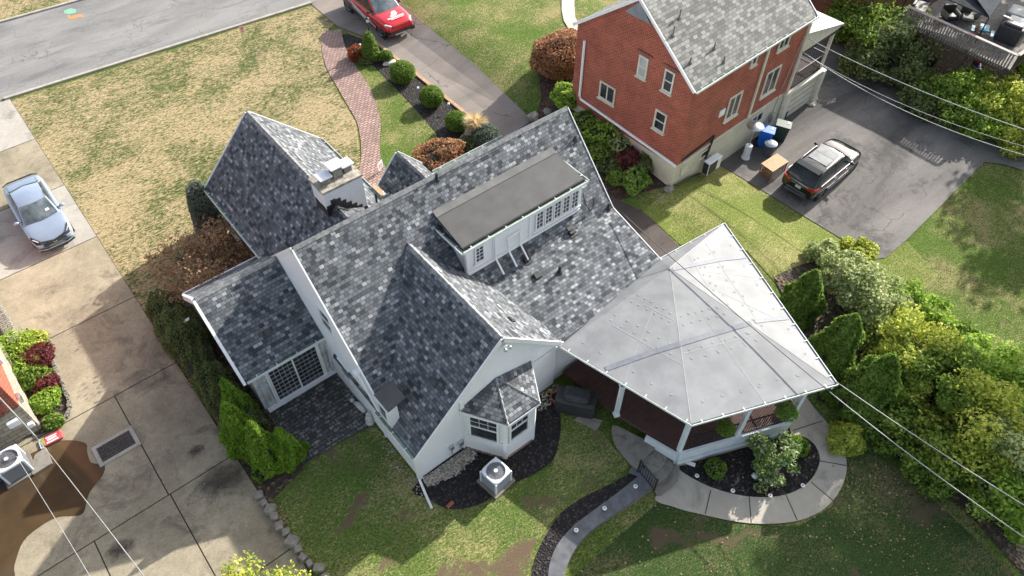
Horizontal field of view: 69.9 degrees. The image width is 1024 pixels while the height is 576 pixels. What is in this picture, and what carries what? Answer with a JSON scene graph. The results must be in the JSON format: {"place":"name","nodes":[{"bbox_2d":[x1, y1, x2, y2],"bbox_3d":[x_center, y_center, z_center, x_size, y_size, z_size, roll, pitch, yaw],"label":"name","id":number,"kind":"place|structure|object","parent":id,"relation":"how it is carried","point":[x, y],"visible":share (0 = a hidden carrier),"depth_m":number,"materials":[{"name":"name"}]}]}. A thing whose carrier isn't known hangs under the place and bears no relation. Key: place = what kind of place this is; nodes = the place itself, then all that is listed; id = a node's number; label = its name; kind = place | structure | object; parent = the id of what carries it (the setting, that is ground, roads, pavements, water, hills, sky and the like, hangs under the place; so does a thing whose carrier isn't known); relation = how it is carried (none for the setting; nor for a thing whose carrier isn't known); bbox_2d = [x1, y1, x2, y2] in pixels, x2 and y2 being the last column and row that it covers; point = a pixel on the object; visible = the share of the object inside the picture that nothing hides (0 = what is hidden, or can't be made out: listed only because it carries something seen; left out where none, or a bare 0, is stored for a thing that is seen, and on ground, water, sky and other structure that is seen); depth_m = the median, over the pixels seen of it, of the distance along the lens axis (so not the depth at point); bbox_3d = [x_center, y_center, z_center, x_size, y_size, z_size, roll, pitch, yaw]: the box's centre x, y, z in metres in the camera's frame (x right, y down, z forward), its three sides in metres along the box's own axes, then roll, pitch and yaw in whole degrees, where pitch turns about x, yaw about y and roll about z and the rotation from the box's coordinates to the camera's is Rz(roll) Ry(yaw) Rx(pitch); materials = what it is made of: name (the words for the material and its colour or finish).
{"place":"outdoors","nodes":[
{"label":"outdoors","id":0,"kind":"place"},
{"bbox_2d":[0,99,95,279],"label":"driveway","id":1,"kind":"structure","parent":0,"point":[19,252],"depth_m":34.11,"materials":[{"name":"concrete"}]},
{"bbox_2d":[2,173,74,252],"bbox_3d":[-21.902,-3.556,33.842,2.240,1.510,4.877,-32,57,-24],"label":"parked car","id":2,"kind":"object","parent":1,"relation":"on","point":[40,214],"visible":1,"depth_m":33.16,"materials":[{"name":"silver metal"}]},
{"bbox_2d":[0,99,312,575],"bbox_3d":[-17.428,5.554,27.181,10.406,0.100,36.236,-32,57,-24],"label":"driveway","id":3,"kind":"structure","parent":0,"point":[107,354],"depth_m":27.09,"materials":[{"name":"concrete"}]},
{"bbox_2d":[0,444,33,488],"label":"air conditioner","id":4,"kind":"object","parent":3,"relation":"on","point":[13,473],"visible":0.99,"depth_m":25.77,"materials":[{"name":"metal"}]},
{"bbox_2d":[0,342,41,450],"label":"brick stone house","id":5,"kind":"structure","parent":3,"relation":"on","point":[15,399],"depth_m":26.62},
{"bbox_2d":[0,335,66,438],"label":"neighbour bed","id":6,"kind":"object","parent":3,"relation":"on","point":[61,408],"visible":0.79,"depth_m":28.10,"materials":[{"name":"soil"}]},
{"bbox_2d":[0,328,36,364],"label":"bed plant","id":7,"kind":"object","parent":6,"relation":"on","point":[6,341],"visible":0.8,"depth_m":29.16,"materials":[{"name":"green plant"}]},
{"bbox_2d":[18,361,55,390],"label":"bed plant","id":8,"kind":"object","parent":6,"relation":"on","point":[24,384],"visible":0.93,"depth_m":28.29,"materials":[{"name":"green plant"}]},
{"bbox_2d":[19,341,55,370],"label":"bed plant","id":9,"kind":"object","parent":6,"relation":"on","point":[45,354],"visible":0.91,"depth_m":28.89,"materials":[{"name":"red plant"}]},
{"bbox_2d":[28,385,62,414],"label":"bed plant","id":10,"kind":"object","parent":6,"relation":"on","point":[37,404],"visible":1,"depth_m":27.74,"materials":[{"name":"green plant"}]},
{"bbox_2d":[0,440,104,575],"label":"puddle","id":11,"kind":"object","parent":3,"relation":"on","point":[25,512],"visible":0.96,"depth_m":25.66,"materials":[{"name":"liquid"}]},
{"bbox_2d":[91,426,140,467],"bbox_3d":[-14.547,5.817,26.917,1.500,0.053,0.980,-32,57,-24],"label":"drain grate","id":12,"kind":"object","parent":3,"relation":"on","point":[115,446],"visible":1,"depth_m":26.89,"materials":[{"name":"metal"}]},
{"bbox_2d":[215,550,326,575],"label":"yellow tree","id":13,"kind":"object","parent":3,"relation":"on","point":[249,568],"visible":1,"depth_m":22.06,"materials":[{"name":"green plant"}]},
{"bbox_2d":[0,0,315,100],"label":"street","id":14,"kind":"structure","parent":0,"point":[45,47],"depth_m":44.87,"materials":[{"name":"grey asphalt"}]},
{"bbox_2d":[12,6,360,312],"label":"front lawn","id":15,"kind":"structure","parent":0,"point":[131,150],"depth_m":39.30,"materials":[{"name":"beige plant"}]},
{"bbox_2d":[140,228,205,277],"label":"dry shrub","id":16,"kind":"object","parent":15,"relation":"on","point":[169,251],"visible":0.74,"depth_m":32.07,"materials":[{"name":"brown plant"}]},
{"bbox_2d":[152,212,254,311],"bbox_3d":[-12.275,-1.015,30.642,4.392,3.353,4.556,11,51,8],"label":"japanese maple","id":17,"kind":"object","parent":15,"relation":"on","point":[214,239],"visible":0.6,"depth_m":30.38,"materials":[{"name":"brown plant"}]},
{"bbox_2d":[185,178,227,240],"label":"yew column","id":18,"kind":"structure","parent":15,"relation":"on","point":[200,203],"depth_m":32.16,"materials":[{"name":"green plant"}]},
{"bbox_2d":[266,372,376,463],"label":"patio","id":19,"kind":"structure","parent":0,"point":[323,416],"depth_m":27.77,"materials":[{"name":"stone"}]},
{"bbox_2d":[353,60,430,167],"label":"side lawn","id":20,"kind":"structure","parent":0,"point":[403,130],"depth_m":39.33,"materials":[{"name":"green plant"}]},
{"bbox_2d":[312,0,528,136],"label":"front driveway","id":21,"kind":"structure","parent":0,"point":[456,76],"depth_m":42.44,"materials":[{"name":"concrete"}]},
{"bbox_2d":[343,0,414,39],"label":"parked truck","id":22,"kind":"object","parent":21,"relation":"on","point":[390,18],"visible":0.98,"depth_m":44.16,"materials":[{"name":"red paint"}]},
{"bbox_2d":[270,413,629,575],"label":"back lawn","id":23,"kind":"structure","parent":0,"point":[354,505],"depth_m":25.38,"materials":[{"name":"green plant"}]},
{"bbox_2d":[0,0,1023,575],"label":"ground","id":24,"kind":"structure","parent":0,"point":[964,240],"depth_m":35.72,"materials":[{"name":"green plant"}]},
{"bbox_2d":[0,0,70,19],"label":"verge grass","id":25,"kind":"structure","parent":24,"relation":"on","point":[10,8],"depth_m":46.74,"materials":[{"name":"beige plant"}]},
{"bbox_2d":[4,1,311,99],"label":"curb","id":26,"kind":"structure","parent":24,"relation":"on","point":[30,90],"depth_m":43.32,"materials":[{"name":"concrete"}]},
{"bbox_2d":[149,292,305,502],"bbox_3d":[-11.366,3.817,28.638,1.700,0.001,11.100,-32,57,-24],"label":"hedge bed","id":27,"kind":"object","parent":24,"relation":"on","point":[272,488],"visible":0.19,"depth_m":27.47,"materials":[{"name":"soil"}]},
{"bbox_2d":[144,288,272,443],"bbox_3d":[-12.105,2.847,28.446,1.839,1.554,8.280,-32,57,-24],"label":"clipped hedge","id":28,"kind":"object","parent":27,"relation":"on","point":[196,358],"visible":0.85,"depth_m":28.56,"materials":[{"name":"green plant"}]},
{"bbox_2d":[217,400,253,459],"bbox_3d":[-9.750,4.873,25.723,1.476,3.361,1.656,-32,57,-24],"label":"arborvitae","id":29,"kind":"object","parent":27,"relation":"on","point":[233,421],"visible":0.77,"depth_m":25.48,"materials":[{"name":"green plant"}]},
{"bbox_2d":[219,377,258,416],"bbox_3d":[-10.079,4.114,26.503,1.379,3.134,1.281,9,51,7],"label":"arborvitae","id":30,"kind":"object","parent":27,"relation":"on","point":[232,394],"visible":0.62,"depth_m":26.03,"materials":[{"name":"green plant"}]},
{"bbox_2d":[243,419,285,478],"bbox_3d":[-8.697,5.410,25.395,1.516,3.189,1.597,-32,57,-24],"label":"arborvitae","id":31,"kind":"object","parent":27,"relation":"on","point":[258,453],"visible":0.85,"depth_m":25.19,"materials":[{"name":"green plant"}]},
{"bbox_2d":[271,426,309,473],"bbox_3d":[-8.042,5.543,25.817,1.374,2.381,1.296,1,50,0],"label":"arborvitae","id":32,"kind":"object","parent":27,"relation":"on","point":[289,450],"visible":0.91,"depth_m":25.71,"materials":[{"name":"green plant"}]},
{"bbox_2d":[322,29,385,190],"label":"brick walkway","id":33,"kind":"structure","parent":24,"relation":"on","point":[349,80],"depth_m":40.65,"materials":[{"name":"red brick"}]},
{"bbox_2d":[342,34,470,155],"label":"driveway bed","id":34,"kind":"object","parent":24,"relation":"on","point":[434,118],"visible":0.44,"depth_m":40.38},
{"bbox_2d":[360,30,379,61],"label":"cone evergreen","id":35,"kind":"object","parent":34,"relation":"on","point":[370,49],"visible":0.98,"depth_m":42.34,"materials":[{"name":"green plant"}]},
{"bbox_2d":[389,59,415,84],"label":"boxwood ball","id":36,"kind":"object","parent":34,"relation":"on","point":[403,72],"visible":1,"depth_m":41.02,"materials":[{"name":"green plant"}]},
{"bbox_2d":[419,84,443,107],"bbox_3d":[-4.394,-10.492,39.967,1.419,1.156,1.379,-32,57,-24],"label":"boxwood ball","id":37,"kind":"object","parent":34,"relation":"on","point":[430,95],"visible":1,"depth_m":39.62,"materials":[{"name":"green plant"}]},
{"bbox_2d":[410,137,465,171],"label":"bronze shrub","id":38,"kind":"object","parent":34,"relation":"on","point":[432,154],"visible":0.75,"depth_m":36.32,"materials":[{"name":"brown plant"}]},
{"bbox_2d":[471,123,499,146],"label":"blue spruce shrub","id":39,"kind":"object","parent":34,"relation":"on","point":[484,133],"visible":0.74,"depth_m":37.44,"materials":[{"name":"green plant"}]},
{"bbox_2d":[182,106,661,508],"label":"white house","id":40,"kind":"structure","parent":24,"relation":"on","point":[436,317],"depth_m":26.80,"materials":[{"name":"grey tile"}]},
{"bbox_2d":[267,360,301,400],"bbox_3d":[-8.545,3.472,27.599,1.020,2.020,0.030,-32,57,-24],"label":"sliding door","id":41,"kind":"structure","parent":40,"relation":"in","point":[284,380],"depth_m":27.60,"materials":[{"name":"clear glass"}]},
{"bbox_2d":[291,346,324,387],"bbox_3d":[-7.769,3.017,27.988,1.020,2.020,0.030,-32,57,-24],"label":"sliding door","id":42,"kind":"structure","parent":40,"relation":"in","point":[308,366],"depth_m":27.98,"materials":[{"name":"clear glass"}]},
{"bbox_2d":[459,361,540,459],"bbox_3d":[-0.081,4.552,26.033,3.251,3.198,1.574,-32,57,-24],"label":"bay window","id":43,"kind":"structure","parent":40,"relation":"in","point":[499,421],"depth_m":25.25,"materials":[{"name":"white"}]},
{"bbox_2d":[412,393,560,508],"bbox_3d":[-0.392,6.209,26.728,6.488,0.001,2.549,-32,57,-24],"label":"bay mulch bed","id":44,"kind":"object","parent":24,"relation":"on","point":[463,489],"visible":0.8,"depth_m":26.53,"materials":[{"name":"black soil"}]},
{"bbox_2d":[423,448,473,486],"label":"back gravel","id":45,"kind":"structure","parent":44,"relation":"on","point":[430,474],"depth_m":26.46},
{"bbox_2d":[477,457,514,498],"bbox_3d":[-0.568,6.625,25.812,0.980,0.868,0.980,36,59,26],"label":"air conditioner","id":46,"kind":"object","parent":44,"relation":"on","point":[496,480],"visible":1,"depth_m":25.60,"materials":[{"name":"metal"}]},
{"bbox_2d":[554,385,597,418],"bbox_3d":[2.420,4.260,27.666,1.550,1.145,0.750,11,51,8],"label":"covered grill","id":47,"kind":"object","parent":24,"relation":"on","point":[575,401],"visible":1,"depth_m":27.33,"materials":[{"name":"black fabric"}]},
{"bbox_2d":[532,474,637,575],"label":"planter mulch","id":48,"kind":"object","parent":24,"relation":"on","point":[568,519],"visible":1,"depth_m":25.29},
{"bbox_2d":[533,73,665,199],"bbox_3d":[3.270,-8.603,38.689,5.821,1.106,11.421,-17,52,-14],"label":"mulch bed","id":49,"kind":"object","parent":24,"relation":"on","point":[547,86],"visible":0.24,"depth_m":38.80,"materials":[{"name":"brown soil"}]},
{"bbox_2d":[529,27,576,80],"bbox_3d":[2.598,-12.841,40.017,3.588,2.446,2.955,-32,57,-24],"label":"round barberry","id":50,"kind":"object","parent":49,"relation":"on","point":[555,51],"visible":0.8,"depth_m":39.22,"materials":[{"name":"brown plant"}]},
{"bbox_2d":[549,80,576,108],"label":"lime shrub","id":51,"kind":"object","parent":49,"relation":"on","point":[561,95],"visible":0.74,"depth_m":38.13,"materials":[{"name":"green plant"}]},
{"bbox_2d":[582,119,617,143],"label":"foundation plant","id":52,"kind":"object","parent":49,"relation":"on","point":[601,130],"visible":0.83,"depth_m":36.83,"materials":[{"name":"green plant"}]},
{"bbox_2d":[620,165,652,196],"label":"foundation plant","id":53,"kind":"object","parent":49,"relation":"on","point":[642,182],"visible":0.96,"depth_m":35.57,"materials":[{"name":"green plant"}]},
{"bbox_2d":[548,466,656,575],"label":"garden path","id":54,"kind":"structure","parent":24,"relation":"on","point":[624,498],"depth_m":25.28,"materials":[{"name":"grey concrete"}]},
{"bbox_2d":[611,425,679,495],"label":"curved steps","id":55,"kind":"structure","parent":24,"relation":"on","point":[633,449],"depth_m":26.81,"materials":[{"name":"concrete"}]},
{"bbox_2d":[559,223,838,466],"bbox_3d":[7.583,2.652,28.070,9.683,3.585,8.118,-32,57,-24],"label":"covered porch","id":56,"kind":"object","parent":24,"relation":"on","point":[676,362],"visible":0.94,"depth_m":26.90,"materials":[{"name":"metal"}]},
{"bbox_2d":[572,0,843,185],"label":"brick house","id":57,"kind":"structure","parent":24,"relation":"on","point":[678,91],"depth_m":34.64,"materials":[{"name":"red brick"}]},
{"bbox_2d":[679,428,819,496],"bbox_3d":[8.773,6.417,27.228,5.452,0.001,3.227,-14,52,-12],"label":"porch bed","id":58,"kind":"object","parent":24,"relation":"on","point":[731,479],"visible":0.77,"depth_m":26.91,"materials":[{"name":"black soil"}]},
{"bbox_2d":[745,429,801,487],"bbox_3d":[9.527,6.149,26.582,2.001,1.590,2.218,1,50,1],"label":"hydrangea","id":59,"kind":"object","parent":58,"relation":"on","point":[765,467],"visible":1,"depth_m":26.30,"materials":[{"name":"green plant"}]},
{"bbox_2d":[655,397,846,523],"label":"curved walk","id":60,"kind":"structure","parent":24,"relation":"on","point":[685,492],"depth_m":26.29,"materials":[{"name":"concrete"}]},
{"bbox_2d":[825,419,867,456],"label":"round shrub","id":61,"kind":"object","parent":24,"relation":"on","point":[844,437],"visible":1,"depth_m":27.15,"materials":[{"name":"green plant"}]},
{"bbox_2d":[811,0,937,37],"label":"bush","id":62,"kind":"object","parent":24,"relation":"on","point":[819,6],"depth_m":46.08,"materials":[{"name":"plant"}]},
{"bbox_2d":[774,260,1023,573],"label":"hedge bed","id":63,"kind":"object","parent":24,"relation":"on","point":[995,533],"visible":0.12,"depth_m":28.76,"materials":[{"name":"soil"}]},
{"bbox_2d":[778,268,827,330],"bbox_3d":[12.152,0.273,30.474,2.282,3.131,2.089,-32,57,-24],"label":"arborvitae","id":64,"kind":"object","parent":63,"relation":"on","point":[802,299],"visible":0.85,"depth_m":30.18,"materials":[{"name":"green plant"}]},
{"bbox_2d":[802,238,840,272],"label":"hedge shrub","id":65,"kind":"object","parent":63,"relation":"on","point":[815,250],"visible":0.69,"depth_m":33.03,"materials":[{"name":"green plant"}]},
{"bbox_2d":[808,312,865,383],"bbox_3d":[12.845,2.159,28.556,2.408,3.729,2.338,-32,57,-24],"label":"arborvitae","id":66,"kind":"object","parent":63,"relation":"on","point":[837,343],"visible":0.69,"depth_m":28.10,"materials":[{"name":"green plant"}]},
{"bbox_2d":[820,248,888,312],"bbox_3d":[14.402,-0.332,31.321,2.581,2.410,2.776,-15,52,-12],"label":"hedge shrub","id":67,"kind":"object","parent":63,"relation":"on","point":[847,265],"visible":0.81,"depth_m":30.66,"materials":[{"name":"green plant"}]},
{"bbox_2d":[838,236,879,263],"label":"hedge shrub","id":68,"kind":"object","parent":63,"relation":"on","point":[866,247],"visible":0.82,"depth_m":34.35,"materials":[{"name":"yellow plant"}]},
{"bbox_2d":[819,352,906,440],"bbox_3d":[13.386,3.534,27.272,2.709,3.940,2.726,-32,57,-24],"label":"arborvitae","id":69,"kind":"object","parent":63,"relation":"on","point":[873,380],"visible":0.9,"depth_m":27.05,"materials":[{"name":"green plant"}]},
{"bbox_2d":[842,273,914,331],"bbox_3d":[15.584,0.715,30.442,2.851,2.409,3.062,-1,50,-1],"label":"hedge shrub","id":70,"kind":"object","parent":63,"relation":"on","point":[875,299],"visible":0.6,"depth_m":29.96,"materials":[{"name":"green plant"}]},
{"bbox_2d":[879,277,932,313],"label":"hedge shrub","id":71,"kind":"object","parent":63,"relation":"on","point":[919,298],"visible":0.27,"depth_m":31.16,"materials":[{"name":"green plant"}]},
{"bbox_2d":[869,395,946,461],"bbox_3d":[14.768,5.322,27.248,2.913,1.708,2.650,18,52,14],"label":"hedge shrub","id":72,"kind":"object","parent":63,"relation":"on","point":[900,415],"visible":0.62,"depth_m":26.99,"materials":[{"name":"green plant"}]},
{"bbox_2d":[886,367,933,418],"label":"hedge shrub","id":73,"kind":"object","parent":63,"relation":"on","point":[915,396],"visible":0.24,"depth_m":27.34,"materials":[{"name":"green plant"}]},
{"bbox_2d":[859,301,966,400],"bbox_3d":[15.741,2.348,28.833,3.694,2.809,3.918,-32,57,-24],"label":"hedge shrub","id":74,"kind":"object","parent":63,"relation":"on","point":[931,335],"visible":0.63,"depth_m":28.35,"materials":[{"name":"green plant"}]},
{"bbox_2d":[911,291,957,329],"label":"hedge shrub","id":75,"kind":"object","parent":63,"relation":"on","point":[933,314],"visible":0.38,"depth_m":31.19,"materials":[{"name":"green plant"}]},
{"bbox_2d":[900,420,989,500],"bbox_3d":[15.454,6.044,26.395,3.135,2.098,2.901,0,50,-1],"label":"hedge shrub","id":76,"kind":"object","parent":63,"relation":"on","point":[933,482],"visible":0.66,"depth_m":25.97,"materials":[{"name":"green plant"}]},
{"bbox_2d":[897,338,1000,425],"bbox_3d":[16.388,3.581,27.809,3.365,2.968,3.788,4,50,2],"label":"hedge shrub","id":77,"kind":"object","parent":63,"relation":"on","point":[943,389],"visible":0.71,"depth_m":27.29,"materials":[{"name":"green plant"}]},
{"bbox_2d":[906,367,1023,481],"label":"hedge shrub","id":78,"kind":"object","parent":63,"relation":"on","point":[989,392],"visible":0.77,"depth_m":25.76,"materials":[{"name":"green plant"}]},
{"bbox_2d":[940,426,1023,492],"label":"hedge shrub","id":79,"kind":"object","parent":63,"relation":"on","point":[956,440],"visible":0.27,"depth_m":25.67,"materials":[{"name":"green plant"}]},
{"bbox_2d":[944,332,1023,391],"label":"hedge shrub","id":80,"kind":"object","parent":63,"relation":"on","point":[1009,355],"visible":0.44,"depth_m":28.10,"materials":[{"name":"green plant"}]},
{"bbox_2d":[947,412,1023,506],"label":"hedge shrub","id":81,"kind":"object","parent":63,"relation":"on","point":[1016,444],"visible":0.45,"depth_m":25.19,"materials":[{"name":"green plant"}]},
{"bbox_2d":[960,465,1023,545],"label":"hedge shrub","id":82,"kind":"object","parent":63,"relation":"on","point":[1010,515],"visible":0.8,"depth_m":24.90,"materials":[{"name":"green plant"}]},
{"bbox_2d":[977,361,1023,426],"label":"hedge shrub","id":83,"kind":"object","parent":63,"relation":"on","point":[1016,374],"visible":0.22,"depth_m":27.20,"materials":[{"name":"green plant"}]},
{"bbox_2d":[871,43,1023,104],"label":"top garden bed","id":84,"kind":"object","parent":24,"relation":"on","point":[949,59],"visible":0.05,"depth_m":45.00,"materials":[{"name":"green plant"}]},
{"bbox_2d":[835,36,890,79],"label":"thicket bush","id":85,"kind":"object","parent":84,"relation":"on","point":[861,55],"visible":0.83,"depth_m":43.39,"materials":[{"name":"green plant"}]},
{"bbox_2d":[825,0,923,69],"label":"thicket bush","id":86,"kind":"object","parent":84,"relation":"on","point":[857,22],"visible":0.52,"depth_m":43.47,"materials":[{"name":"green plant"}]},
{"bbox_2d":[853,33,935,89],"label":"thicket bush","id":87,"kind":"object","parent":84,"relation":"on","point":[903,69],"visible":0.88,"depth_m":42.60,"materials":[{"name":"green plant"}]},
{"bbox_2d":[870,4,949,66],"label":"thicket bush","id":88,"kind":"object","parent":84,"relation":"on","point":[906,30],"visible":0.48,"depth_m":43.18,"materials":[{"name":"green plant"}]},
{"bbox_2d":[896,81,943,121],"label":"thicket bush","id":89,"kind":"object","parent":84,"relation":"on","point":[912,97],"visible":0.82,"depth_m":41.10,"materials":[{"name":"green plant"}]},
{"bbox_2d":[912,70,970,105],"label":"thicket bush","id":90,"kind":"object","parent":84,"relation":"on","point":[941,80],"visible":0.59,"depth_m":40.97,"materials":[{"name":"green plant"}]},
{"bbox_2d":[930,65,1009,111],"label":"thicket bush","id":91,"kind":"object","parent":84,"relation":"on","point":[970,76],"visible":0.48,"depth_m":40.51,"materials":[{"name":"green plant"}]},
{"bbox_2d":[956,107,1015,145],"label":"thicket bush","id":92,"kind":"object","parent":84,"relation":"on","point":[988,128],"visible":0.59,"depth_m":39.55,"materials":[{"name":"green plant"}]},
{"bbox_2d":[966,73,1023,141],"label":"thicket bush","id":93,"kind":"object","parent":84,"relation":"on","point":[1015,98],"visible":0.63,"depth_m":39.86,"materials":[{"name":"green plant"}]},
{"bbox_2d":[984,109,1023,159],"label":"thicket bush","id":94,"kind":"object","parent":84,"relation":"on","point":[1012,135],"visible":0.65,"depth_m":39.06,"materials":[{"name":"green plant"}]},
{"bbox_2d":[903,0,1023,81],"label":"raised deck","id":95,"kind":"structure","parent":24,"relation":"on","point":[991,52],"depth_m":41.70,"materials":[{"name":"grey wood"}]},
{"bbox_2d":[901,0,1001,42],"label":"deck canopy","id":96,"kind":"object","parent":95,"relation":"on","point":[986,8],"visible":0.94,"depth_m":40.98,"materials":[{"name":"grey fabric"}]},
{"bbox_2d":[993,15,1023,46],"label":"covered grill","id":97,"kind":"object","parent":95,"relation":"on","point":[1009,32],"visible":1,"depth_m":41.14,"materials":[{"name":"black fabric"}]},
{"bbox_2d":[519,121,678,257],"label":"side path","id":98,"kind":"structure","parent":0,"point":[651,229],"depth_m":34.39,"materials":[{"name":"concrete"}]},
{"bbox_2d":[643,166,937,291],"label":"bright lawn","id":99,"kind":"structure","parent":0,"point":[772,235],"depth_m":35.21,"materials":[{"name":"green plant"}]},
{"bbox_2d":[574,450,1014,575],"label":"lawn","id":100,"kind":"structure","parent":0,"point":[963,552],"depth_m":25.25,"materials":[{"name":"green plant"}]},
{"bbox_2d":[581,431,990,575],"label":"fallen leaves","id":101,"kind":"object","parent":100,"relation":"on","point":[903,528],"visible":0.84,"depth_m":25.56,"materials":[{"name":"brown plant"}]},
{"bbox_2d":[720,36,1023,258],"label":"driveway","id":102,"kind":"structure","parent":0,"point":[905,179],"depth_m":39.14,"materials":[{"name":"grey asphalt"}]},
{"bbox_2d":[782,138,861,200],"bbox_3d":[16.027,-6.335,37.597,4.902,1.894,2.370,-35,58,-26],"label":"parked car","id":103,"kind":"object","parent":102,"relation":"on","point":[817,171],"visible":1,"depth_m":36.61,"materials":[{"name":"black paint"}]},
{"bbox_2d":[938,93,988,133],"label":"thicket bush","id":104,"kind":"object","parent":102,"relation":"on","point":[963,116],"visible":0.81,"depth_m":39.96,"materials":[{"name":"green plant"}]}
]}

